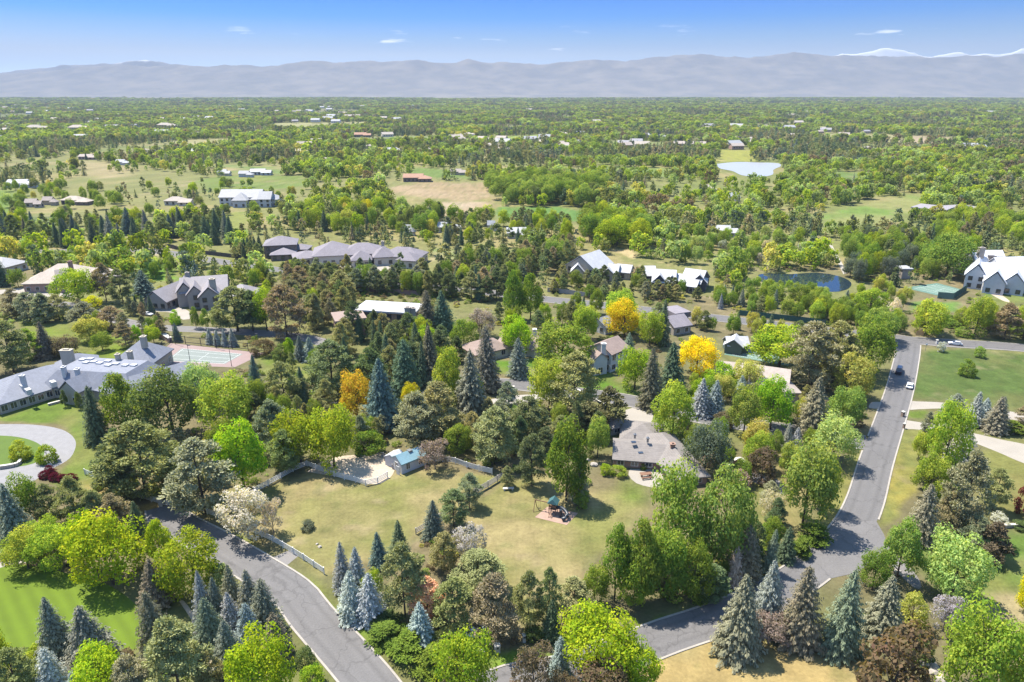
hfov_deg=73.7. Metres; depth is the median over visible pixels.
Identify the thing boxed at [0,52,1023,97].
mountains
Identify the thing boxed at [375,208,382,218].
broadleaf tree
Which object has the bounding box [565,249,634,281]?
new house
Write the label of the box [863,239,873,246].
broadleaf tree
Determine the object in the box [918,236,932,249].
broadleaf tree
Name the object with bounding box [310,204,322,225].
maple tree
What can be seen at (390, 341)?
pine tree
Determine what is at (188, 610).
path
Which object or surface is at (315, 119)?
town house
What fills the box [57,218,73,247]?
spruce tree
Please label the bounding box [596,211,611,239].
broadleaf tree
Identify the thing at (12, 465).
retaining wall
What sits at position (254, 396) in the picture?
pine tree
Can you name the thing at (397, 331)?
pine tree
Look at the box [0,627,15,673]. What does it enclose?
maple tree
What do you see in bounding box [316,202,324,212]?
maple tree
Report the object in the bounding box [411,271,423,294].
broadleaf tree
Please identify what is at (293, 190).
honey locust tree
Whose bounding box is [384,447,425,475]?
garden shed
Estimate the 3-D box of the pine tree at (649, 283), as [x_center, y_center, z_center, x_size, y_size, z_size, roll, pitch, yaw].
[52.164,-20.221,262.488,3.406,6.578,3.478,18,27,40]
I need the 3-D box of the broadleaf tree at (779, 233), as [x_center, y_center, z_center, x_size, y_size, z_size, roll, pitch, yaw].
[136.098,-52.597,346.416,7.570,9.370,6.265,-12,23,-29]
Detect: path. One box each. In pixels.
[179,600,212,669]
[829,245,844,273]
[929,662,946,681]
[991,294,1009,301]
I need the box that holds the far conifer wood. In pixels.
[0,97,1023,287]
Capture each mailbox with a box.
[494,642,500,653]
[522,633,525,642]
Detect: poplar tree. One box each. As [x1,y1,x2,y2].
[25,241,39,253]
[59,390,67,405]
[65,507,99,572]
[74,392,82,407]
[97,371,143,429]
[130,324,141,341]
[142,518,174,563]
[189,306,200,325]
[199,308,210,326]
[209,314,219,326]
[212,416,268,488]
[282,337,294,353]
[431,345,461,405]
[502,269,523,312]
[518,272,543,319]
[544,414,591,500]
[599,522,634,601]
[623,514,662,604]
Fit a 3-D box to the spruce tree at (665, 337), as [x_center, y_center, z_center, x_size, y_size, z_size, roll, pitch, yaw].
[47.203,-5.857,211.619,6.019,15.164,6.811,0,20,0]
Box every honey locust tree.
[30,190,36,197]
[71,314,109,340]
[291,186,296,194]
[339,208,356,228]
[339,368,370,417]
[361,199,371,207]
[400,381,420,401]
[424,219,435,235]
[602,297,643,336]
[679,335,722,374]
[691,306,702,322]
[712,372,736,401]
[733,359,764,385]
[738,417,772,448]
[746,311,759,331]
[750,317,764,333]
[777,319,784,329]
[795,396,807,417]
[831,351,877,398]
[872,276,886,289]
[901,286,914,302]
[1015,575,1023,609]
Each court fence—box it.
[169,335,263,350]
[937,292,954,298]
[953,284,967,298]
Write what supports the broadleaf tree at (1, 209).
on the ground at (358, 515)
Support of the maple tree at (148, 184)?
on the ground at (358, 515)
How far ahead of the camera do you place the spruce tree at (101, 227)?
351.66 m
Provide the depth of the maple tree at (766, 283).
266.82 m
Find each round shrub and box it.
[8,439,33,461]
[23,643,40,670]
[34,443,59,465]
[81,295,102,308]
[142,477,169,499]
[169,309,181,325]
[248,338,276,357]
[270,343,288,362]
[294,645,315,674]
[298,661,324,681]
[300,519,314,531]
[351,430,386,457]
[428,630,450,645]
[523,624,545,644]
[573,490,590,510]
[600,463,612,475]
[610,465,626,476]
[691,588,709,606]
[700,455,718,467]
[704,360,736,394]
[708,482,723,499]
[713,410,732,428]
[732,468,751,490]
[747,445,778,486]
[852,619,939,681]
[897,590,930,633]
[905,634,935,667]
[936,342,946,351]
[947,318,961,327]
[954,326,975,338]
[957,359,978,377]
[974,346,986,357]
[990,510,1010,527]
[1009,325,1023,334]
[1013,487,1023,513]
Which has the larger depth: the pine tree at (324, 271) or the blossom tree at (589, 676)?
the pine tree at (324, 271)
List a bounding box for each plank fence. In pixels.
[415,512,446,533]
[428,456,491,472]
[458,473,502,505]
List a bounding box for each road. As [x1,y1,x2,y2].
[11,248,1023,350]
[48,302,325,344]
[146,505,398,681]
[420,379,871,449]
[470,342,919,681]
[791,521,885,580]
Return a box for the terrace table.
[640,472,651,476]
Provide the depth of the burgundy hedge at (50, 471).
139.60 m
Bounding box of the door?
[396,465,399,475]
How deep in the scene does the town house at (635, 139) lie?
1005.99 m
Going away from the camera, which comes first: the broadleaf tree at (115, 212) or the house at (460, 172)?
the broadleaf tree at (115, 212)
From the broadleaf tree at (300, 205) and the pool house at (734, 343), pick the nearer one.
the pool house at (734, 343)
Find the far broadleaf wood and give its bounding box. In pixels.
[0,96,1023,284]
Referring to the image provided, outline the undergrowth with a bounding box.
[0,265,1023,681]
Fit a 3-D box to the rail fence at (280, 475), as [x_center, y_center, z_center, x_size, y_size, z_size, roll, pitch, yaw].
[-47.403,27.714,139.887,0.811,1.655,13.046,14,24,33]
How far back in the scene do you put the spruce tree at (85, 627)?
91.41 m
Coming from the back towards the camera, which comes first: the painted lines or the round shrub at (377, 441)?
the painted lines
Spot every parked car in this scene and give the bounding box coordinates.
[465,625,488,639]
[906,382,913,388]
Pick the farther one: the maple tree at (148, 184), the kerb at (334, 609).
the maple tree at (148, 184)
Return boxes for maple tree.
[0,522,51,567]
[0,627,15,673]
[5,211,21,228]
[11,180,18,188]
[14,206,29,223]
[17,188,25,195]
[19,523,68,572]
[24,512,59,558]
[45,266,103,301]
[46,182,54,189]
[53,187,61,196]
[53,506,151,588]
[66,245,74,256]
[68,638,125,681]
[78,186,86,197]
[84,213,96,225]
[128,206,140,219]
[144,324,160,343]
[145,180,152,187]
[150,524,219,601]
[165,176,171,185]
[169,205,185,221]
[187,182,197,191]
[193,369,253,432]
[222,620,296,681]
[245,285,275,330]
[249,268,263,285]
[262,280,270,286]
[268,408,326,466]
[304,199,317,207]
[304,402,357,475]
[306,287,318,296]
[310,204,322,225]
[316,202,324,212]
[330,212,342,233]
[338,195,352,204]
[351,212,364,230]
[360,566,383,592]
[372,196,385,211]
[383,206,395,227]
[408,317,431,341]
[411,325,434,342]
[427,210,438,227]
[428,623,498,681]
[455,263,468,282]
[463,227,474,242]
[465,211,476,227]
[480,204,495,219]
[484,227,492,239]
[498,209,511,224]
[500,313,533,353]
[503,309,516,324]
[509,220,517,226]
[526,356,571,410]
[532,211,544,226]
[535,207,546,222]
[535,219,547,234]
[538,302,551,325]
[548,208,559,223]
[556,597,639,681]
[560,218,571,231]
[560,220,573,235]
[566,302,578,319]
[572,301,601,334]
[585,212,603,233]
[593,219,623,245]
[596,200,611,213]
[605,287,637,325]
[609,215,630,245]
[611,213,628,232]
[615,345,658,390]
[617,547,657,606]
[620,634,666,681]
[626,217,653,247]
[630,218,651,237]
[632,207,646,217]
[638,310,665,345]
[650,379,698,433]
[677,230,686,239]
[681,243,691,262]
[688,378,707,398]
[689,371,698,384]
[723,228,732,241]
[724,379,738,394]
[741,429,775,467]
[743,323,811,366]
[747,239,761,253]
[749,232,759,241]
[752,373,796,429]
[762,280,770,289]
[763,296,776,313]
[785,280,792,289]
[793,226,805,242]
[809,299,826,318]
[810,298,827,318]
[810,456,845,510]
[811,286,828,295]
[828,305,837,321]
[829,302,848,324]
[843,225,853,233]
[844,292,857,301]
[851,287,892,311]
[855,251,872,275]
[857,283,865,293]
[863,234,871,246]
[867,231,880,239]
[871,251,885,269]
[878,273,887,286]
[884,281,892,290]
[893,308,904,327]
[909,449,954,497]
[910,297,949,335]
[911,430,929,457]
[923,396,978,465]
[930,211,944,224]
[933,588,1023,681]
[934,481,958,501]
[944,220,957,229]
[948,227,957,237]
[950,208,961,220]
[953,306,966,323]
[956,203,967,216]
[960,206,972,219]
[961,295,996,337]
[964,209,978,228]
[970,233,982,249]
[973,201,985,214]
[977,205,989,223]
[982,309,999,331]
[988,207,999,218]
[990,202,1006,214]
[991,299,999,310]
[993,213,1011,236]
[996,208,1014,226]
[1002,621,1023,681]
[1006,225,1023,244]
[1010,221,1023,243]
[1013,305,1023,338]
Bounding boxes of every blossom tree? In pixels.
[213,484,270,541]
[258,497,282,534]
[417,438,451,469]
[450,521,487,562]
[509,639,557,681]
[549,666,578,681]
[573,646,629,681]
[717,239,727,249]
[755,252,764,263]
[755,609,792,646]
[758,487,787,517]
[929,594,967,633]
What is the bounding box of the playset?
[533,496,568,520]
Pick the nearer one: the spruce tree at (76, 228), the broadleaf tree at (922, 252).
the broadleaf tree at (922, 252)
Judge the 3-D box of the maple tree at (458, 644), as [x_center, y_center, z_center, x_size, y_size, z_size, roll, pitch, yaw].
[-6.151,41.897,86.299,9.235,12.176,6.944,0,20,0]
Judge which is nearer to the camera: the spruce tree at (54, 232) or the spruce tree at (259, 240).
the spruce tree at (259, 240)
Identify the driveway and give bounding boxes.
[0,288,73,296]
[0,424,75,489]
[154,307,191,319]
[274,549,297,564]
[320,263,390,270]
[492,394,548,403]
[625,408,652,421]
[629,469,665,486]
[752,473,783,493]
[869,402,879,407]
[885,546,921,588]
[905,420,946,429]
[910,401,944,409]
[969,432,1023,462]
[1007,411,1023,420]
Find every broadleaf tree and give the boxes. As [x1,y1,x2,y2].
[0,204,6,218]
[4,471,47,520]
[5,268,26,287]
[17,246,25,257]
[48,334,81,355]
[52,207,68,225]
[70,247,84,259]
[88,331,113,350]
[89,310,98,318]
[108,206,122,227]
[122,364,204,437]
[139,262,147,272]
[142,316,159,330]
[147,261,159,278]
[154,258,163,270]
[163,260,172,271]
[165,254,174,270]
[180,359,221,406]
[202,416,238,448]
[244,376,267,408]
[246,269,259,286]
[252,261,266,276]
[259,285,271,303]
[266,393,275,412]
[275,393,296,419]
[288,212,295,226]
[291,201,306,216]
[300,209,316,232]
[306,348,318,365]
[306,398,322,419]
[325,213,334,229]
[335,204,344,212]
[338,216,354,233]
[348,201,362,215]
[351,413,376,439]
[354,263,377,291]
[365,207,376,226]
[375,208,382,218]
[379,267,387,275]
[387,214,396,228]
[396,215,405,228]
[396,220,405,234]
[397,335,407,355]
[399,269,412,291]
[404,206,414,223]
[409,212,427,235]
[410,314,423,328]
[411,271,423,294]
[425,209,437,228]
[431,202,440,218]
[434,346,447,366]
[440,260,452,273]
[442,423,474,456]
[445,203,461,218]
[448,317,479,343]
[458,210,465,227]
[463,242,476,263]
[463,247,475,266]
[467,307,496,336]
[473,207,487,222]
[487,246,503,264]
[503,261,518,274]
[512,268,522,280]
[512,305,521,322]
[515,219,525,226]
[515,247,533,266]
[519,225,531,239]
[530,317,596,369]
[544,236,562,265]
[545,213,556,235]
[550,401,568,425]
[556,301,566,323]
[568,270,582,285]
[570,291,581,306]
[575,202,600,223]
[578,207,593,233]
[578,212,599,240]
[582,563,611,603]
[585,284,594,297]
[586,414,609,457]
[589,288,605,311]
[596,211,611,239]
[596,218,610,233]
[603,207,622,216]
[616,210,633,217]
[626,216,635,238]
[627,208,639,216]
[629,214,656,234]
[630,272,640,289]
[644,521,690,598]
[649,456,715,554]
[670,535,717,602]
[676,417,692,435]
[678,279,686,294]
[680,418,732,472]
[681,234,691,241]
[683,424,709,454]
[689,235,700,247]
[690,245,703,263]
[690,461,758,566]
[693,223,705,237]
[698,235,709,248]
[701,375,720,393]
[705,241,714,255]
[707,232,715,243]
[708,232,717,244]
[708,317,716,329]
[711,283,727,300]
[712,286,726,302]
[713,289,725,304]
[713,416,728,438]
[717,229,728,247]
[717,249,726,255]
[720,508,750,541]
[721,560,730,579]
[724,446,735,462]
[725,312,741,334]
[726,290,738,305]
[726,383,763,432]
[727,239,738,252]
[733,457,751,481]
[735,281,744,299]
[745,277,753,289]
[745,285,755,298]
[746,245,757,260]
[746,300,756,311]
[747,293,758,309]
[751,277,759,287]
[755,245,762,256]
[758,286,769,302]
[760,225,771,240]
[760,515,786,544]
[761,235,769,247]
[761,316,766,327]
[767,282,785,299]
[771,429,784,456]
[772,228,785,242]
[778,439,801,471]
[779,436,841,527]
[780,296,796,315]
[786,234,795,246]
[786,281,810,303]
[792,301,804,315]
[792,400,802,416]
[801,294,810,308]
[802,426,817,448]
[805,292,819,306]
[809,283,817,291]
[812,409,864,459]
[818,293,830,307]
[819,289,832,301]
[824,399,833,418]
[826,298,842,314]
[827,385,866,427]
[837,294,848,303]
[839,233,850,245]
[839,233,851,251]
[842,257,856,276]
[843,237,857,259]
[843,299,854,313]
[844,305,853,320]
[847,233,860,250]
[848,250,861,266]
[848,313,897,373]
[850,302,868,322]
[852,245,866,253]
[853,232,865,243]
[853,258,867,281]
[854,310,864,325]
[857,547,894,589]
[858,306,902,334]
[860,248,869,256]
[863,225,880,237]
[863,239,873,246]
[865,241,883,263]
[868,253,877,276]
[872,233,886,250]
[879,255,902,278]
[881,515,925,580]
[883,249,899,273]
[886,225,900,241]
[886,285,896,299]
[887,297,902,314]
[891,230,904,248]
[892,240,905,258]
[894,294,905,307]
[895,249,910,264]
[896,314,908,332]
[898,221,908,229]
[899,235,908,243]
[902,243,918,264]
[908,228,913,243]
[911,226,918,240]
[911,241,920,252]
[912,255,924,271]
[914,232,927,244]
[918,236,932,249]
[919,243,934,259]
[919,257,933,278]
[920,230,979,275]
[920,522,1001,611]
[928,258,941,277]
[930,218,943,232]
[932,225,942,239]
[940,210,958,227]
[956,220,969,232]
[991,215,1000,226]
[1011,210,1023,222]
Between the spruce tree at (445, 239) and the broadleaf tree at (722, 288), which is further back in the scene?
the spruce tree at (445, 239)
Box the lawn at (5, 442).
[0,436,43,469]
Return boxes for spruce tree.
[0,262,11,286]
[0,483,33,560]
[20,218,28,239]
[28,211,37,230]
[32,321,56,360]
[32,646,69,681]
[33,597,73,668]
[51,222,60,246]
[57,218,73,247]
[58,218,72,241]
[60,605,125,677]
[66,671,77,681]
[69,214,74,237]
[73,224,82,246]
[80,385,110,448]
[87,221,98,243]
[98,215,104,242]
[103,215,114,237]
[120,207,130,234]
[127,501,148,538]
[129,217,138,234]
[129,221,142,245]
[130,270,154,297]
[134,558,176,615]
[134,591,180,667]
[139,294,146,312]
[140,209,149,231]
[146,295,155,313]
[166,214,177,238]
[171,212,175,227]
[171,323,182,342]
[175,208,186,236]
[190,597,224,655]
[191,571,209,635]
[199,216,210,243]
[205,328,213,345]
[205,577,223,624]
[209,222,221,244]
[210,209,221,234]
[211,619,249,681]
[213,330,220,345]
[218,592,241,637]
[219,210,226,239]
[219,564,243,607]
[220,329,228,345]
[223,216,235,243]
[228,327,237,347]
[234,603,260,646]
[235,569,258,616]
[240,243,246,258]
[247,354,267,396]
[250,578,288,639]
[257,236,263,251]
[260,612,294,667]
[293,336,304,361]
[293,367,310,403]
[296,210,302,230]
[301,337,315,363]
[319,210,329,231]
[331,542,348,596]
[335,570,362,628]
[340,337,352,369]
[345,547,366,594]
[351,572,386,630]
[354,313,365,342]
[361,357,401,432]
[364,213,370,233]
[367,532,389,572]
[369,320,375,343]
[378,321,383,334]
[379,334,394,372]
[387,520,411,562]
[391,338,423,402]
[406,601,435,652]
[409,322,422,342]
[415,341,430,388]
[417,289,436,329]
[419,500,445,543]
[422,325,439,386]
[431,290,456,332]
[442,225,451,244]
[442,230,449,248]
[454,265,460,284]
[454,349,489,426]
[458,228,464,244]
[470,266,477,286]
[474,273,484,301]
[475,324,502,394]
[505,338,529,380]
[515,228,520,241]
[540,599,565,648]
[547,636,574,681]
[565,463,591,504]
[625,332,635,353]
[635,348,663,413]
[654,300,671,346]
[657,342,689,400]
[688,378,712,420]
[707,574,767,674]
[708,380,725,417]
[717,294,723,308]
[725,524,762,590]
[725,546,743,589]
[730,376,747,400]
[735,310,740,330]
[736,288,745,306]
[753,559,785,639]
[761,529,779,573]
[766,565,827,661]
[768,314,774,329]
[770,289,778,308]
[776,526,796,567]
[780,423,792,449]
[791,376,833,440]
[791,427,802,446]
[817,569,868,667]
[833,336,857,382]
[857,574,906,648]
[903,483,942,549]
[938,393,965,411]
[942,425,977,463]
[966,391,986,427]
[980,397,1013,437]
[982,397,992,418]
[994,397,1009,419]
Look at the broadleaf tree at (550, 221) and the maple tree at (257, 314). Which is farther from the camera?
the broadleaf tree at (550, 221)
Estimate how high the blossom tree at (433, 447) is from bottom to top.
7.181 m
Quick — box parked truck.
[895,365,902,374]
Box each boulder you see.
[590,462,597,466]
[893,569,901,575]
[929,668,937,675]
[935,676,945,681]
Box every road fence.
[167,244,247,258]
[357,287,419,295]
[547,287,597,297]
[740,310,825,322]
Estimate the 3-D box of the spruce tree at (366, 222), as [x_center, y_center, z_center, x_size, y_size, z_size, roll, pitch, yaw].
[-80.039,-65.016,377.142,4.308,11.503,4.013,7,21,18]
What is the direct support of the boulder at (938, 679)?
on the ground at (358, 515)
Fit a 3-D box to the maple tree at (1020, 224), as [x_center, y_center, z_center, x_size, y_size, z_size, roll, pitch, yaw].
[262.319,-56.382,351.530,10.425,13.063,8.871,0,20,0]
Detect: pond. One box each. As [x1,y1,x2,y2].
[717,162,780,176]
[758,273,850,291]
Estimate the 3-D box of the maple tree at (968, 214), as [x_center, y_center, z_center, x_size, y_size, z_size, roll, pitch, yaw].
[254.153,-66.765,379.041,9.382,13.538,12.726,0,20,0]
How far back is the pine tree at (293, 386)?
168.10 m
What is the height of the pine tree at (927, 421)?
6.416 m
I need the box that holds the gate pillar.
[156,496,162,506]
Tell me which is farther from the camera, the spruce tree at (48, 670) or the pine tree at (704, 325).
the pine tree at (704, 325)
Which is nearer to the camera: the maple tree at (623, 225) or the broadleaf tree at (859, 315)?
the broadleaf tree at (859, 315)
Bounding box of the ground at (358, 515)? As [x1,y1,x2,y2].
[0,97,1023,681]
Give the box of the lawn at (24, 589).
[0,564,144,663]
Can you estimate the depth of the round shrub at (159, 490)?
132.14 m
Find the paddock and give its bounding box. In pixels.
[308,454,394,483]
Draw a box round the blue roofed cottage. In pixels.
[596,315,614,334]
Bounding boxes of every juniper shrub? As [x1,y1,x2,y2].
[363,618,409,654]
[369,608,407,631]
[385,626,425,668]
[408,641,445,681]
[570,403,596,434]
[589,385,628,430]
[791,537,813,560]
[797,522,833,547]
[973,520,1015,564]
[1005,419,1023,434]
[1012,519,1023,532]
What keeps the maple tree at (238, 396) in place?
on the ground at (358, 515)
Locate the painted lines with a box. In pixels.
[174,348,237,363]
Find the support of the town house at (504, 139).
on the ground at (358, 515)
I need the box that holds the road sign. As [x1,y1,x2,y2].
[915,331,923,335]
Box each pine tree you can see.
[0,288,30,315]
[0,319,33,372]
[0,646,39,681]
[11,291,39,322]
[11,328,43,360]
[27,483,65,522]
[28,293,55,324]
[41,293,69,319]
[49,474,93,525]
[64,301,99,322]
[74,298,84,316]
[76,489,108,526]
[87,419,189,501]
[88,440,139,497]
[89,262,114,300]
[92,493,131,529]
[98,305,124,330]
[105,268,134,303]
[107,427,125,451]
[107,652,155,681]
[111,321,137,347]
[114,311,129,332]
[123,295,133,314]
[130,301,138,314]
[137,302,146,316]
[137,315,145,332]
[138,614,214,681]
[141,415,160,447]
[154,312,162,328]
[154,319,167,336]
[156,435,241,516]
[159,435,170,450]
[170,427,190,444]
[194,650,225,681]
[203,282,257,330]
[204,562,237,594]
[231,290,268,330]
[247,391,263,416]
[251,398,285,457]
[251,405,266,432]
[261,282,311,338]
[262,360,303,404]
[264,428,304,471]
[267,272,274,288]
[268,386,280,399]
[278,261,283,280]
[279,265,289,281]
[280,276,300,308]
[281,264,293,282]
[286,352,298,373]
[289,272,303,285]
[289,285,305,312]
[290,257,300,280]
[290,264,308,282]
[291,395,302,414]
[293,257,304,280]
[297,286,307,297]
[299,402,310,419]
[300,293,324,327]
[300,295,315,318]
[301,258,309,275]
[302,338,354,395]
[303,282,311,294]
[305,261,324,284]
[307,276,317,292]
[307,293,324,330]
[308,257,326,279]
[312,378,337,408]
[313,272,330,301]
[314,396,325,406]
[315,280,330,308]
[319,268,330,287]
[319,289,333,311]
[319,301,329,322]
[320,404,331,417]
[322,298,338,324]
[324,261,336,279]
[324,292,337,316]
[328,268,345,290]
[328,269,354,296]
[329,262,342,280]
[329,297,339,318]
[331,280,349,309]
[331,322,352,357]
[334,285,352,310]
[335,277,358,304]
[335,317,359,353]
[339,254,353,271]
[343,300,363,336]
[344,264,355,281]
[347,268,363,291]
[349,347,388,397]
[351,415,369,445]
[355,257,365,269]
[360,358,374,383]
[362,312,377,334]
[364,265,381,293]
[367,309,377,340]
[369,343,380,380]
[370,331,383,351]
[370,416,382,433]
[372,310,389,333]
[374,273,386,294]
[375,540,428,617]
[376,344,397,384]
[378,414,390,433]
[381,270,388,286]
[381,322,399,359]
[383,265,399,289]
[383,338,396,360]
[385,270,398,291]
[387,325,400,341]
[392,319,403,341]
[392,390,442,448]
[394,262,402,287]
[395,341,418,380]
[399,312,414,340]
[406,270,417,290]
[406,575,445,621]
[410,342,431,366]
[412,265,424,281]
[413,333,422,344]
[417,379,465,440]
[421,269,437,292]
[422,270,433,295]
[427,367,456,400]
[427,531,459,571]
[430,576,473,637]
[431,264,444,290]
[432,328,450,364]
[433,324,450,348]
[438,274,458,296]
[438,387,458,415]
[438,488,469,525]
[439,267,453,285]
[441,653,468,681]
[446,548,507,598]
[450,335,465,360]
[452,259,461,276]
[456,272,464,294]
[456,472,483,507]
[460,270,478,299]
[462,411,479,444]
[468,571,520,645]
[469,263,481,280]
[470,404,517,463]
[471,416,489,445]
[474,266,495,293]
[479,276,493,301]
[480,397,493,415]
[487,401,512,440]
[488,266,504,298]
[493,302,504,320]
[496,381,518,411]
[497,270,508,298]
[499,264,510,284]
[500,465,514,486]
[508,395,551,438]
[510,415,527,453]
[510,569,545,627]
[513,432,547,485]
[518,263,527,280]
[530,310,545,327]
[532,281,545,299]
[535,405,552,433]
[535,566,563,623]
[537,426,553,454]
[544,350,602,410]
[548,278,559,291]
[550,415,568,436]
[554,575,596,624]
[559,274,567,288]
[560,268,568,284]
[563,299,576,323]
[568,400,585,432]
[583,269,589,281]
[587,277,594,289]
[587,410,608,439]
[590,268,601,283]
[591,276,602,288]
[599,264,609,279]
[599,279,608,291]
[600,284,609,298]
[610,282,617,292]
[611,275,619,289]
[612,270,620,284]
[618,281,626,292]
[629,282,634,294]
[634,268,641,282]
[635,277,645,291]
[638,265,646,278]
[639,281,650,299]
[645,281,652,294]
[651,279,663,298]
[651,302,662,316]
[659,284,666,298]
[663,284,672,298]
[664,276,674,291]
[670,284,682,300]
[672,277,678,290]
[692,287,702,300]
[693,562,730,604]
[696,310,713,329]
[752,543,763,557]
[753,521,766,553]
[755,295,765,312]
[759,480,780,507]
[764,497,787,530]
[780,320,844,386]
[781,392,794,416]
[792,319,805,336]
[797,383,810,400]
[812,320,868,378]
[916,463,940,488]
[920,411,934,433]
[935,488,967,533]
[938,447,997,534]
[956,515,993,552]
[980,468,1015,510]
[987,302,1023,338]
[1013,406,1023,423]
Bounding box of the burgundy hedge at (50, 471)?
[38,465,77,483]
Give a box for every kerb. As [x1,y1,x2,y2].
[50,248,1023,351]
[144,510,401,681]
[423,378,864,449]
[467,341,920,681]
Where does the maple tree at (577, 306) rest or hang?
on the ground at (358, 515)
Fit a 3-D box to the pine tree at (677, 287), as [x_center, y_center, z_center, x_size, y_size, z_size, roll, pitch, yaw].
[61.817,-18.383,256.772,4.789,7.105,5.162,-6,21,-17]
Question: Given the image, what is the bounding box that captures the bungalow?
[461,328,554,362]
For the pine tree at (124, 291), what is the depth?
250.59 m
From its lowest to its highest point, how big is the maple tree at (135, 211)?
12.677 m
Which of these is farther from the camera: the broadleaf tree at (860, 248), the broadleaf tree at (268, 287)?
the broadleaf tree at (860, 248)
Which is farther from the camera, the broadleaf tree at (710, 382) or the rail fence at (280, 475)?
the broadleaf tree at (710, 382)
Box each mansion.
[0,335,197,414]
[20,260,120,292]
[143,271,259,310]
[291,240,428,268]
[957,247,1023,295]
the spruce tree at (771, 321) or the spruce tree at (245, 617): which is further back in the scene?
the spruce tree at (771, 321)
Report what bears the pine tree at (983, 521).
on the ground at (358, 515)
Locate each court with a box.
[167,343,261,366]
[724,349,788,365]
[908,283,958,294]
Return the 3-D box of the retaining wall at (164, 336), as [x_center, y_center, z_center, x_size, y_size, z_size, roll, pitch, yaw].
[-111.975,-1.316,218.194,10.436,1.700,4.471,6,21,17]
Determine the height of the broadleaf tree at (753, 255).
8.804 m
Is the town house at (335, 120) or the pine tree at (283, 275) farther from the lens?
the town house at (335, 120)
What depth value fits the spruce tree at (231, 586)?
102.06 m
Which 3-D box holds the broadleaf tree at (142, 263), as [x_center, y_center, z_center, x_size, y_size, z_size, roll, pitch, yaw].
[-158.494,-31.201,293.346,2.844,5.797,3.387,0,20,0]
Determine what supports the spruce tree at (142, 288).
on the ground at (358, 515)
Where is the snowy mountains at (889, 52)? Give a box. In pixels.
[0,48,1023,74]
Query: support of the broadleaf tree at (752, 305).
on the ground at (358, 515)
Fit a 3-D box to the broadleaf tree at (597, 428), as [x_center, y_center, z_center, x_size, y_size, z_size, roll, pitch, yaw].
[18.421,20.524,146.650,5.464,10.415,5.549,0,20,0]
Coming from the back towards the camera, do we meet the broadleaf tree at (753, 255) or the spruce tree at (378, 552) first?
the broadleaf tree at (753, 255)
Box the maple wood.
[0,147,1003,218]
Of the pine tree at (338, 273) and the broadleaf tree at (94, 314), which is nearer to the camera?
the broadleaf tree at (94, 314)
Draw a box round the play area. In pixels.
[536,507,577,524]
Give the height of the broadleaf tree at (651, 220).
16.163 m
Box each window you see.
[0,404,8,411]
[9,401,17,408]
[19,398,26,406]
[28,395,35,403]
[37,393,44,400]
[46,390,53,397]
[54,390,60,395]
[645,463,651,467]
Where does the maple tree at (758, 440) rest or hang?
on the ground at (358, 515)
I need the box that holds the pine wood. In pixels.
[0,151,1018,277]
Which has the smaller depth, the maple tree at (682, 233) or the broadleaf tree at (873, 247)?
the broadleaf tree at (873, 247)
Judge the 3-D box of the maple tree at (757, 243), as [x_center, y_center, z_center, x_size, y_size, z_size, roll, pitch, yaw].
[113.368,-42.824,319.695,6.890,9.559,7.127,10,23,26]
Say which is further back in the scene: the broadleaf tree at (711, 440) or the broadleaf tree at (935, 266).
the broadleaf tree at (935, 266)
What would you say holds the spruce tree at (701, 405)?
on the ground at (358, 515)
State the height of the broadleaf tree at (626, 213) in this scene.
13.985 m
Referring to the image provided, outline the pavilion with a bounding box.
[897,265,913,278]
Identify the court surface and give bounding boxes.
[173,348,241,363]
[731,350,781,361]
[915,285,957,293]
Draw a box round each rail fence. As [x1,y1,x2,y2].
[83,468,156,501]
[202,509,272,541]
[253,460,307,492]
[271,535,324,574]
[306,461,387,485]
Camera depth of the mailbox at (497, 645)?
96.46 m
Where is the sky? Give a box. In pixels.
[0,0,1023,72]
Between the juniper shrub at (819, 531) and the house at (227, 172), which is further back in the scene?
the house at (227, 172)
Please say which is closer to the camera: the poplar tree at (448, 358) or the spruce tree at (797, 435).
the spruce tree at (797, 435)
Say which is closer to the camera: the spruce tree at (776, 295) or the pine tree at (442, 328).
the pine tree at (442, 328)
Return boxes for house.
[0,257,28,274]
[6,179,39,187]
[24,198,44,207]
[26,125,47,128]
[41,196,59,205]
[59,196,93,204]
[67,125,85,128]
[78,154,96,159]
[116,159,129,164]
[157,123,177,126]
[163,196,195,205]
[217,169,231,175]
[218,189,281,207]
[238,171,253,176]
[250,169,272,174]
[262,236,312,260]
[310,118,320,121]
[331,119,340,122]
[331,300,421,335]
[354,132,371,136]
[381,132,393,136]
[403,173,431,181]
[405,224,415,235]
[437,222,460,232]
[450,169,465,174]
[487,220,497,230]
[495,138,511,142]
[506,227,533,238]
[523,136,536,139]
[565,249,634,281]
[589,335,626,375]
[606,418,710,484]
[618,142,632,146]
[630,138,642,143]
[634,141,649,146]
[642,266,710,293]
[660,305,692,335]
[713,360,801,401]
[714,225,738,236]
[722,333,749,354]
[724,140,741,144]
[728,143,744,148]
[820,128,831,131]
[911,204,975,216]
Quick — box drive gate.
[162,500,174,504]
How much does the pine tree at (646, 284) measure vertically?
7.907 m
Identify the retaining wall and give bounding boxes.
[0,459,21,468]
[48,400,59,405]
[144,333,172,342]
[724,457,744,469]
[1005,523,1021,527]
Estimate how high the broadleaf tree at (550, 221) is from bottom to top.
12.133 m
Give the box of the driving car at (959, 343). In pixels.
[948,341,962,345]

